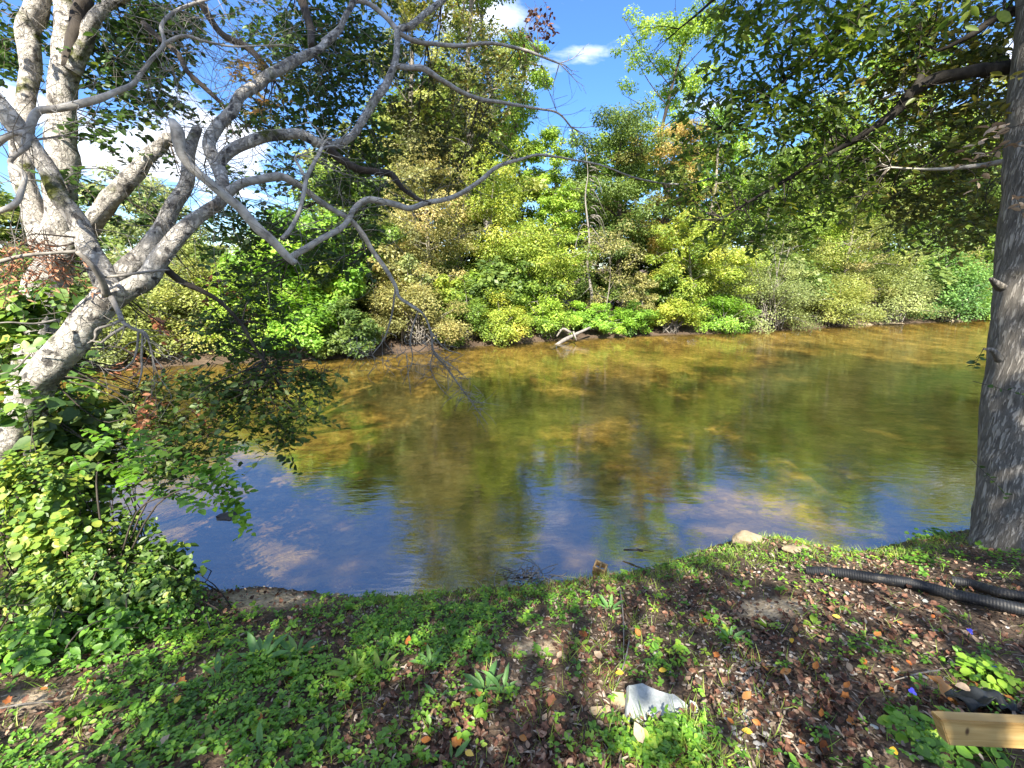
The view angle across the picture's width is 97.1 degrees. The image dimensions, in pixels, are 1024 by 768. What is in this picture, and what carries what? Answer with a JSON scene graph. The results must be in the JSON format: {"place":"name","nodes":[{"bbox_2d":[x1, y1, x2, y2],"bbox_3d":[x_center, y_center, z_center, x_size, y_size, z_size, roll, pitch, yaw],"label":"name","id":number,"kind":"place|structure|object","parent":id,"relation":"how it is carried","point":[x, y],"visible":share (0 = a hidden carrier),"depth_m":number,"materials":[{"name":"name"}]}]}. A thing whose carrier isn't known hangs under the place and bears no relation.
{"place":"outdoors","nodes":[
{"label":"outdoors","id":0,"kind":"place"},
{"bbox_2d":[0,0,1014,268],"label":"sky","id":1,"kind":"structure","parent":0,"point":[598,24],"materials":[{"name":"blue"}]},
{"bbox_2d":[0,266,1023,767],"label":"ground","id":2,"kind":"structure","parent":0,"point":[586,450],"depth_m":5.95,"materials":[{"name":"soil"}]},
{"bbox_2d":[0,192,25,254],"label":"forest tree","id":3,"kind":"object","parent":2,"relation":"on","point":[4,219],"visible":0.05,"depth_m":16.28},
{"bbox_2d":[0,178,28,256],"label":"forest tree","id":4,"kind":"object","parent":2,"relation":"on","point":[7,236],"visible":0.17,"depth_m":17.26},
{"bbox_2d":[0,243,92,320],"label":"understory bush","id":5,"kind":"object","parent":2,"relation":"on","point":[83,290],"visible":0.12,"depth_m":13.38,"materials":[{"name":"green plant"}]},
{"bbox_2d":[0,445,122,615],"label":"bush","id":6,"kind":"object","parent":2,"relation":"on","point":[48,519],"visible":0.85,"depth_m":2.85,"materials":[{"name":"green plant"}]},
{"bbox_2d":[59,320,133,367],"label":"shrub","id":7,"kind":"object","parent":2,"relation":"on","point":[106,361],"visible":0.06,"depth_m":12.71,"materials":[{"name":"green plant"}]},
{"bbox_2d":[0,589,211,676],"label":"bush","id":8,"kind":"object","parent":2,"relation":"on","point":[121,625],"visible":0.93,"depth_m":2.41,"materials":[{"name":"green plant"}]},
{"bbox_2d":[0,541,223,638],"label":"bush","id":9,"kind":"object","parent":2,"relation":"on","point":[138,582],"visible":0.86,"depth_m":2.67,"materials":[{"name":"green plant"}]},
{"bbox_2d":[81,213,142,269],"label":"forest tree","id":10,"kind":"object","parent":2,"relation":"on","point":[123,241],"visible":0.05,"depth_m":21.50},
{"bbox_2d":[89,298,190,362],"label":"shrub","id":11,"kind":"object","parent":2,"relation":"on","point":[129,336],"visible":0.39,"depth_m":13.17,"materials":[{"name":"green plant"}]},
{"bbox_2d":[73,487,231,607],"bbox_3d":[-2.578,1.174,3.173,1.469,0.812,0.526,2,13,9],"label":"bush","id":12,"kind":"object","parent":2,"relation":"on","point":[167,553],"visible":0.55,"depth_m":3.15,"materials":[{"name":"green plant"}]},
{"bbox_2d":[78,162,228,265],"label":"tree","id":13,"kind":"object","parent":2,"relation":"on","point":[140,231],"visible":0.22,"depth_m":18.21,"materials":[{"name":"plant"}]},
{"bbox_2d":[90,227,219,348],"bbox_3d":[-11.386,-2.995,14.253,4.016,3.780,2.625,-2,13,-9],"label":"shrub","id":14,"kind":"object","parent":2,"relation":"on","point":[165,309],"visible":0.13,"depth_m":14.04,"materials":[{"name":"green plant"}]},
{"bbox_2d":[64,424,258,579],"bbox_3d":[-2.415,0.825,3.161,1.526,1.244,0.752,5,14,20],"label":"sapling","id":15,"kind":"object","parent":2,"relation":"on","point":[129,469],"visible":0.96,"depth_m":3.08,"materials":[{"name":"green plant"}]},
{"bbox_2d":[0,0,329,483],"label":"upright tree","id":16,"kind":"object","parent":2,"relation":"on","point":[75,36],"visible":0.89,"depth_m":4.73,"materials":[{"name":"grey plant"}]},
{"bbox_2d":[165,235,218,335],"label":"sapling","id":17,"kind":"object","parent":2,"relation":"on","point":[190,245],"visible":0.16,"depth_m":14.53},
{"bbox_2d":[138,247,252,332],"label":"understory bush","id":18,"kind":"object","parent":2,"relation":"on","point":[199,261],"visible":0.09,"depth_m":14.46,"materials":[{"name":"green plant"}]},
{"bbox_2d":[148,255,248,356],"bbox_3d":[-10.037,-2.554,14.503,3.163,3.106,3.307,9,16,34],"label":"shrub","id":19,"kind":"object","parent":2,"relation":"on","point":[188,293],"visible":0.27,"depth_m":13.85,"materials":[{"name":"green plant"}]},
{"bbox_2d":[195,258,262,338],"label":"sapling","id":20,"kind":"object","parent":2,"relation":"on","point":[218,290],"visible":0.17,"depth_m":13.94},
{"bbox_2d":[193,252,294,357],"bbox_3d":[-8.156,-2.545,14.493,2.635,3.238,3.362,9,16,34],"label":"shrub","id":21,"kind":"object","parent":2,"relation":"on","point":[266,309],"visible":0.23,"depth_m":13.96,"materials":[{"name":"green plant"}]},
{"bbox_2d":[230,627,289,672],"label":"lance leaved plant","id":22,"kind":"object","parent":2,"relation":"on","point":[254,645],"visible":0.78,"depth_m":2.40,"materials":[{"name":"green plant"}]},
{"bbox_2d":[253,274,343,358],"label":"shrub","id":23,"kind":"object","parent":2,"relation":"on","point":[312,339],"visible":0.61,"depth_m":14.02,"materials":[{"name":"green plant"}]},
{"bbox_2d":[218,204,384,331],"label":"tree","id":24,"kind":"object","parent":2,"relation":"on","point":[352,288],"visible":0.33,"depth_m":14.86,"materials":[{"name":"plant"}]},
{"bbox_2d":[292,250,353,332],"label":"sapling","id":25,"kind":"object","parent":2,"relation":"on","point":[326,269],"visible":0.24,"depth_m":15.12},
{"bbox_2d":[306,295,387,358],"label":"shrub","id":26,"kind":"object","parent":2,"relation":"on","point":[367,329],"visible":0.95,"depth_m":14.52,"materials":[{"name":"green plant"}]},
{"bbox_2d":[287,157,408,325],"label":"tree","id":27,"kind":"object","parent":2,"relation":"on","point":[319,192],"visible":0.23,"depth_m":16.82,"materials":[{"name":"plant"}]},
{"bbox_2d":[324,652,371,682],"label":"lance leaved plant","id":28,"kind":"object","parent":2,"relation":"on","point":[338,673],"visible":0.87,"depth_m":2.24,"materials":[{"name":"green plant"}]},
{"bbox_2d":[291,119,446,284],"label":"forest tree","id":29,"kind":"object","parent":2,"relation":"on","point":[370,143],"visible":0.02,"depth_m":23.56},
{"bbox_2d":[0,0,746,540],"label":"leaning tree","id":30,"kind":"object","parent":2,"relation":"on","point":[140,268],"visible":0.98,"depth_m":4.15,"materials":[{"name":"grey plant"}]},
{"bbox_2d":[0,280,136,570],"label":"vine","id":31,"kind":"object","parent":30,"relation":"attached to","point":[16,334],"visible":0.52,"depth_m":3.79,"materials":[{"name":"green plant"}]},
{"bbox_2d":[12,384,150,574],"bbox_3d":[-3.309,0.782,3.555,0.752,1.762,0.904,-3,13,-13],"label":"vine","id":32,"kind":"object","parent":30,"relation":"hanging from","point":[56,439],"visible":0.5,"depth_m":3.40,"materials":[{"name":"green plant"}]},
{"bbox_2d":[342,243,407,322],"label":"sapling","id":33,"kind":"object","parent":2,"relation":"on","point":[378,269],"visible":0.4,"depth_m":16.27,"materials":[{"name":"plant"}]},
{"bbox_2d":[355,0,459,309],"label":"tree","id":34,"kind":"object","parent":2,"relation":"on","point":[410,12],"visible":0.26,"depth_m":21.68,"materials":[{"name":"plant"}]},
{"bbox_2d":[385,252,435,323],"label":"sapling","id":35,"kind":"object","parent":2,"relation":"on","point":[407,276],"visible":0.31,"depth_m":16.69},
{"bbox_2d":[360,260,473,349],"bbox_3d":[-3.428,-2.841,16.421,4.123,3.230,2.979,0,13,0],"label":"shrub","id":36,"kind":"object","parent":2,"relation":"on","point":[400,324],"visible":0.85,"depth_m":16.14,"materials":[{"name":"plant"}]},
{"bbox_2d":[352,61,505,270],"bbox_3d":[-4.380,-10.764,26.831,10.273,12.517,11.161,2,13,8],"label":"forest tree","id":37,"kind":"object","parent":2,"relation":"on","point":[440,113],"visible":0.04,"depth_m":23.67,"materials":[{"name":"plant"}]},
{"bbox_2d":[371,191,493,305],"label":"forest tree","id":38,"kind":"object","parent":2,"relation":"on","point":[414,202],"visible":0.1,"depth_m":22.39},
{"bbox_2d":[379,123,493,318],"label":"tree","id":39,"kind":"object","parent":2,"relation":"on","point":[418,253],"visible":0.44,"depth_m":18.44,"materials":[{"name":"plant"}]},
{"bbox_2d":[421,273,461,323],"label":"sapling","id":40,"kind":"object","parent":2,"relation":"on","point":[440,282],"visible":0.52,"depth_m":17.48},
{"bbox_2d":[363,75,541,294],"bbox_3d":[-3.650,-12.195,29.412,11.461,14.286,12.223,1,13,3],"label":"forest tree","id":41,"kind":"object","parent":2,"relation":"on","point":[518,129],"visible":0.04,"depth_m":26.33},
{"bbox_2d":[424,276,498,346],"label":"shrub","id":42,"kind":"object","parent":2,"relation":"on","point":[477,307],"visible":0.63,"depth_m":17.42,"materials":[{"name":"green plant"}]},
{"bbox_2d":[427,0,526,303],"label":"tree","id":43,"kind":"object","parent":2,"relation":"on","point":[470,17],"visible":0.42,"depth_m":20.05,"materials":[{"name":"plant"}]},
{"bbox_2d":[459,265,502,320],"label":"sapling","id":44,"kind":"object","parent":2,"relation":"on","point":[472,276],"visible":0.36,"depth_m":18.91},
{"bbox_2d":[434,0,539,260],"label":"tree","id":45,"kind":"object","parent":2,"relation":"on","point":[516,56],"visible":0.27,"depth_m":21.74,"materials":[{"name":"plant"}]},
{"bbox_2d":[459,660,517,704],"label":"lance leaved plant","id":46,"kind":"object","parent":2,"relation":"on","point":[477,683],"visible":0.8,"depth_m":2.10,"materials":[{"name":"green plant"}]},
{"bbox_2d":[432,138,553,307],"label":"tree","id":47,"kind":"object","parent":2,"relation":"on","point":[498,209],"visible":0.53,"depth_m":19.81,"materials":[{"name":"plant"}]},
{"bbox_2d":[424,244,568,323],"bbox_3d":[-1.349,-4.533,20.428,8.005,3.659,4.725,6,14,26],"label":"understory bush","id":48,"kind":"object","parent":2,"relation":"on","point":[494,283],"visible":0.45,"depth_m":18.79,"materials":[{"name":"green plant"}]},
{"bbox_2d":[463,286,533,347],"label":"shrub","id":49,"kind":"object","parent":2,"relation":"on","point":[503,330],"visible":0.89,"depth_m":17.65,"materials":[{"name":"green plant"}]},
{"bbox_2d":[0,522,1023,767],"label":"ground cover","id":50,"kind":"object","parent":2,"relation":"on","point":[646,750],"visible":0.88,"depth_m":2.08,"materials":[{"name":"green plant"}]},
{"bbox_2d":[0,530,1023,767],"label":"leaf litter","id":51,"kind":"object","parent":2,"relation":"on","point":[752,727],"visible":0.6,"depth_m":2.10,"materials":[{"name":"plant"}]},
{"bbox_2d":[0,529,1023,767],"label":"grass","id":52,"kind":"structure","parent":2,"relation":"on","point":[668,571],"depth_m":2.37,"materials":[{"name":"green plant"}]},
{"bbox_2d":[0,541,1023,767],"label":"dry stems","id":53,"kind":"object","parent":2,"relation":"on","point":[585,688],"visible":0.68,"depth_m":2.13,"materials":[{"name":"plant"}]},
{"bbox_2d":[488,33,553,224],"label":"tree","id":54,"kind":"object","parent":2,"relation":"on","point":[538,146],"visible":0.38,"depth_m":24.45,"materials":[{"name":"plant"}]},
{"bbox_2d":[499,258,542,322],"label":"sapling","id":55,"kind":"object","parent":2,"relation":"on","point":[525,283],"visible":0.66,"depth_m":18.77,"materials":[{"name":"plant"}]},
{"bbox_2d":[472,552,576,586],"bbox_3d":[0.123,1.635,3.878,0.848,0.246,0.496,-6,14,-24],"label":"twig pile","id":56,"kind":"object","parent":2,"relation":"on","point":[528,575],"visible":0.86,"depth_m":3.89,"materials":[{"name":"brown wood"}]},
{"bbox_2d":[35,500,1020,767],"bbox_3d":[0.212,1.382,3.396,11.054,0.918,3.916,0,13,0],"label":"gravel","id":57,"kind":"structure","parent":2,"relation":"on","point":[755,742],"depth_m":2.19,"materials":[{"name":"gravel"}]},
{"bbox_2d":[465,219,600,317],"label":"tree","id":58,"kind":"object","parent":2,"relation":"on","point":[548,261],"visible":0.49,"depth_m":19.52,"materials":[{"name":"plant"}]},
{"bbox_2d":[487,165,585,253],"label":"forest tree","id":59,"kind":"object","parent":2,"relation":"on","point":[538,185],"visible":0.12,"depth_m":26.06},
{"bbox_2d":[516,285,580,338],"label":"shrub","id":60,"kind":"object","parent":2,"relation":"on","point":[549,319],"visible":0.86,"depth_m":18.85,"materials":[{"name":"green plant"}]},
{"bbox_2d":[523,124,593,272],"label":"tree","id":61,"kind":"object","parent":2,"relation":"on","point":[549,134],"visible":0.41,"depth_m":24.95,"materials":[{"name":"plant"}]},
{"bbox_2d":[531,180,594,304],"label":"tree","id":62,"kind":"object","parent":2,"relation":"on","point":[562,206],"visible":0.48,"depth_m":22.16,"materials":[{"name":"plant"}]},
{"bbox_2d":[564,278,601,311],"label":"understory bush","id":63,"kind":"object","parent":2,"relation":"on","point":[580,290],"visible":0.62,"depth_m":23.23,"materials":[{"name":"green plant"}]},
{"bbox_2d":[568,150,612,303],"bbox_3d":[3.481,-6.770,21.149,2.658,8.060,1.254,0,13,0],"label":"dead snag","id":64,"kind":"object","parent":2,"relation":"on","point":[588,274],"visible":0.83,"depth_m":21.18,"materials":[{"name":"grey wood"}]},
{"bbox_2d":[565,300,640,334],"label":"shrub","id":65,"kind":"object","parent":2,"relation":"on","point":[602,321],"visible":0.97,"depth_m":20.09,"materials":[{"name":"green plant"}]},
{"bbox_2d":[574,217,647,310],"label":"sapling","id":66,"kind":"object","parent":2,"relation":"on","point":[612,246],"visible":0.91,"depth_m":20.84,"materials":[{"name":"plant"}]},
{"bbox_2d":[565,191,656,302],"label":"forest tree","id":67,"kind":"object","parent":2,"relation":"on","point":[596,278],"visible":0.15,"depth_m":28.92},
{"bbox_2d":[552,131,688,287],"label":"forest tree","id":68,"kind":"object","parent":2,"relation":"on","point":[609,171],"visible":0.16,"depth_m":28.28,"materials":[{"name":"plant"}]},
{"bbox_2d":[559,99,693,308],"bbox_3d":[5.558,-8.982,24.275,6.627,10.819,7.113,0,13,0],"label":"tree","id":69,"kind":"object","parent":2,"relation":"on","point":[619,192],"visible":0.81,"depth_m":23.12,"materials":[{"name":"green plant"}]},
{"bbox_2d":[582,272,672,314],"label":"understory bush","id":70,"kind":"object","parent":2,"relation":"on","point":[613,293],"visible":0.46,"depth_m":22.84,"materials":[{"name":"green plant"}]},
{"bbox_2d":[597,299,660,336],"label":"shrub","id":71,"kind":"object","parent":2,"relation":"on","point":[638,315],"visible":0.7,"depth_m":20.56,"materials":[{"name":"green plant"}]},
{"bbox_2d":[603,221,666,304],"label":"forest tree","id":72,"kind":"object","parent":2,"relation":"on","point":[642,266],"visible":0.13,"depth_m":27.65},
{"bbox_2d":[622,272,662,319],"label":"sapling","id":73,"kind":"object","parent":2,"relation":"on","point":[643,297],"visible":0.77,"depth_m":21.27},
{"bbox_2d":[624,683,687,723],"bbox_3d":[0.614,1.384,1.944,0.298,0.061,0.187,0,21,0],"label":"rock","id":74,"kind":"object","parent":2,"relation":"on","point":[648,698],"visible":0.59,"depth_m":1.94,"materials":[{"name":"stone"}]},
{"bbox_2d":[602,117,722,312],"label":"tree","id":75,"kind":"object","parent":2,"relation":"on","point":[681,131],"visible":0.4,"depth_m":22.75,"materials":[{"name":"green plant"}]},
{"bbox_2d":[651,271,686,319],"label":"sapling","id":76,"kind":"object","parent":2,"relation":"on","point":[666,285],"visible":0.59,"depth_m":21.40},
{"bbox_2d":[644,296,704,333],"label":"shrub","id":77,"kind":"object","parent":2,"relation":"on","point":[672,311],"visible":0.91,"depth_m":21.01,"materials":[{"name":"yellow plant"}]},
{"bbox_2d":[609,0,758,306],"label":"tree","id":78,"kind":"object","parent":2,"relation":"on","point":[682,37],"visible":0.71,"depth_m":24.21,"materials":[{"name":"green plant"}]},
{"bbox_2d":[643,200,757,319],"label":"tree","id":79,"kind":"object","parent":2,"relation":"on","point":[694,287],"visible":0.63,"depth_m":21.36,"materials":[{"name":"plant"}]},
{"bbox_2d":[640,140,778,281],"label":"forest tree","id":80,"kind":"object","parent":2,"relation":"on","point":[713,159],"visible":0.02,"depth_m":30.07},
{"bbox_2d":[691,242,738,319],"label":"sapling","id":81,"kind":"object","parent":2,"relation":"on","point":[714,275],"visible":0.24,"depth_m":22.58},
{"bbox_2d":[673,105,769,308],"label":"tree","id":82,"kind":"object","parent":2,"relation":"on","point":[736,157],"visible":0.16,"depth_m":25.39,"materials":[{"name":"plant"}]},
{"bbox_2d":[662,168,790,294],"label":"forest tree","id":83,"kind":"object","parent":2,"relation":"on","point":[733,186],"visible":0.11,"depth_m":29.74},
{"bbox_2d":[693,294,761,335],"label":"shrub","id":84,"kind":"object","parent":2,"relation":"on","point":[725,323],"visible":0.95,"depth_m":21.67,"materials":[{"name":"green plant"}]},
{"bbox_2d":[701,244,774,318],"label":"sapling","id":85,"kind":"object","parent":2,"relation":"on","point":[749,289],"visible":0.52,"depth_m":21.62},
{"bbox_2d":[732,530,761,546],"bbox_3d":[2.141,1.422,4.093,0.297,0.177,0.159,-3,13,-11],"label":"rock","id":86,"kind":"object","parent":2,"relation":"on","point":[745,536],"visible":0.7,"depth_m":4.05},
{"bbox_2d":[712,224,829,333],"bbox_3d":[12.989,-5.208,22.475,5.092,5.181,4.125,8,15,31],"label":"shrub","id":87,"kind":"object","parent":2,"relation":"on","point":[768,315],"visible":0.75,"depth_m":22.41,"materials":[{"name":"plant"}]},
{"bbox_2d":[700,249,844,318],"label":"understory bush","id":88,"kind":"object","parent":2,"relation":"on","point":[814,282],"visible":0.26,"depth_m":23.77,"materials":[{"name":"green plant"}]},
{"bbox_2d":[720,135,845,299],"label":"tree","id":89,"kind":"object","parent":2,"relation":"on","point":[746,189],"visible":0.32,"depth_m":24.75,"materials":[{"name":"plant"}]},
{"bbox_2d":[768,256,821,312],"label":"sapling","id":90,"kind":"object","parent":2,"relation":"on","point":[802,273],"visible":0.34,"depth_m":23.78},
{"bbox_2d":[639,0,1023,553],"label":"rough barked tree","id":91,"kind":"object","parent":2,"relation":"on","point":[997,515],"visible":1,"depth_m":4.49,"materials":[{"name":"green plant"}]},
{"bbox_2d":[763,72,901,277],"bbox_3d":[18.520,-10.546,27.214,7.368,12.599,6.456,-8,15,-30],"label":"tree","id":92,"kind":"object","parent":2,"relation":"on","point":[836,233],"visible":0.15,"depth_m":26.55,"materials":[{"name":"plant"}]},
{"bbox_2d":[786,273,886,327],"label":"shrub","id":93,"kind":"object","parent":2,"relation":"on","point":[843,306],"visible":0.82,"depth_m":24.08,"materials":[{"name":"green plant"}]},
{"bbox_2d":[770,166,945,315],"bbox_3d":[19.544,-8.057,26.148,8.314,8.610,7.719,0,13,0],"label":"tree","id":94,"kind":"object","parent":2,"relation":"on","point":[861,233],"visible":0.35,"depth_m":25.76,"materials":[{"name":"plant"}]},
{"bbox_2d":[830,237,901,317],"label":"sapling","id":95,"kind":"object","parent":2,"relation":"on","point":[867,265],"visible":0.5,"depth_m":25.46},
{"bbox_2d":[830,249,954,324],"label":"shrub","id":96,"kind":"object","parent":2,"relation":"on","point":[894,306],"visible":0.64,"depth_m":25.66,"materials":[{"name":"green plant"}]},
{"bbox_2d":[877,706,939,743],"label":"round leaved plant","id":97,"kind":"object","parent":2,"relation":"on","point":[899,718],"visible":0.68,"depth_m":1.77,"materials":[{"name":"green plant"}]},
{"bbox_2d":[836,18,989,298],"bbox_3d":[26.011,-14.125,31.366,9.716,17.555,7.816,0,13,0],"label":"tree","id":98,"kind":"object","parent":2,"relation":"on","point":[880,75],"visible":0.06,"depth_m":29.55,"materials":[{"name":"plant"}]},
{"bbox_2d":[806,566,1023,615],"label":"drain pipe","id":99,"kind":"object","parent":2,"relation":"on","point":[1003,605],"visible":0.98,"depth_m":2.79,"materials":[{"name":"black plastic"}]},
{"bbox_2d":[882,236,950,310],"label":"sapling","id":100,"kind":"object","parent":2,"relation":"on","point":[932,254],"visible":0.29,"depth_m":26.47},
{"bbox_2d":[842,108,997,297],"bbox_3d":[26.992,-11.525,30.548,8.087,12.913,8.290,-8,15,-30],"label":"tree","id":101,"kind":"object","parent":2,"relation":"on","point":[923,234],"visible":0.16,"depth_m":29.38,"materials":[{"name":"plant"}]},
{"bbox_2d":[866,238,993,308],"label":"understory bush","id":102,"kind":"object","parent":2,"relation":"on","point":[946,270],"visible":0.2,"depth_m":27.28,"materials":[{"name":"green plant"}]},
{"bbox_2d":[876,238,992,322],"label":"shrub","id":103,"kind":"object","parent":2,"relation":"on","point":[958,298],"visible":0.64,"depth_m":26.80,"materials":[{"name":"green plant"}]},
{"bbox_2d":[914,125,1003,259],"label":"tree","id":104,"kind":"object","parent":2,"relation":"on","point":[995,195],"visible":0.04,"depth_m":31.50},
{"bbox_2d":[915,737,1011,767],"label":"round leaved plant","id":105,"kind":"object","parent":2,"relation":"on","point":[941,745],"visible":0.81,"depth_m":1.61,"materials":[{"name":"green plant"}]},
{"bbox_2d":[931,711,1023,748],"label":"wooden board","id":106,"kind":"object","parent":2,"relation":"on","point":[980,729],"visible":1,"depth_m":1.41,"materials":[{"name":"brown wood"}]},
{"bbox_2d":[942,685,1023,713],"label":"landscape cloth","id":107,"kind":"object","parent":2,"relation":"on","point":[974,698],"visible":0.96,"depth_m":1.84,"materials":[{"name":"fabric"}]},
{"bbox_2d":[949,652,1023,696],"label":"round leaved plant","id":108,"kind":"object","parent":2,"relation":"on","point":[983,664],"visible":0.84,"depth_m":2.00,"materials":[{"name":"green plant"}]},
{"bbox_2d":[952,576,1023,601],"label":"drain pipe","id":109,"kind":"object","parent":2,"relation":"on","point":[1002,593],"visible":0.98,"depth_m":2.79,"materials":[{"name":"black plastic"}]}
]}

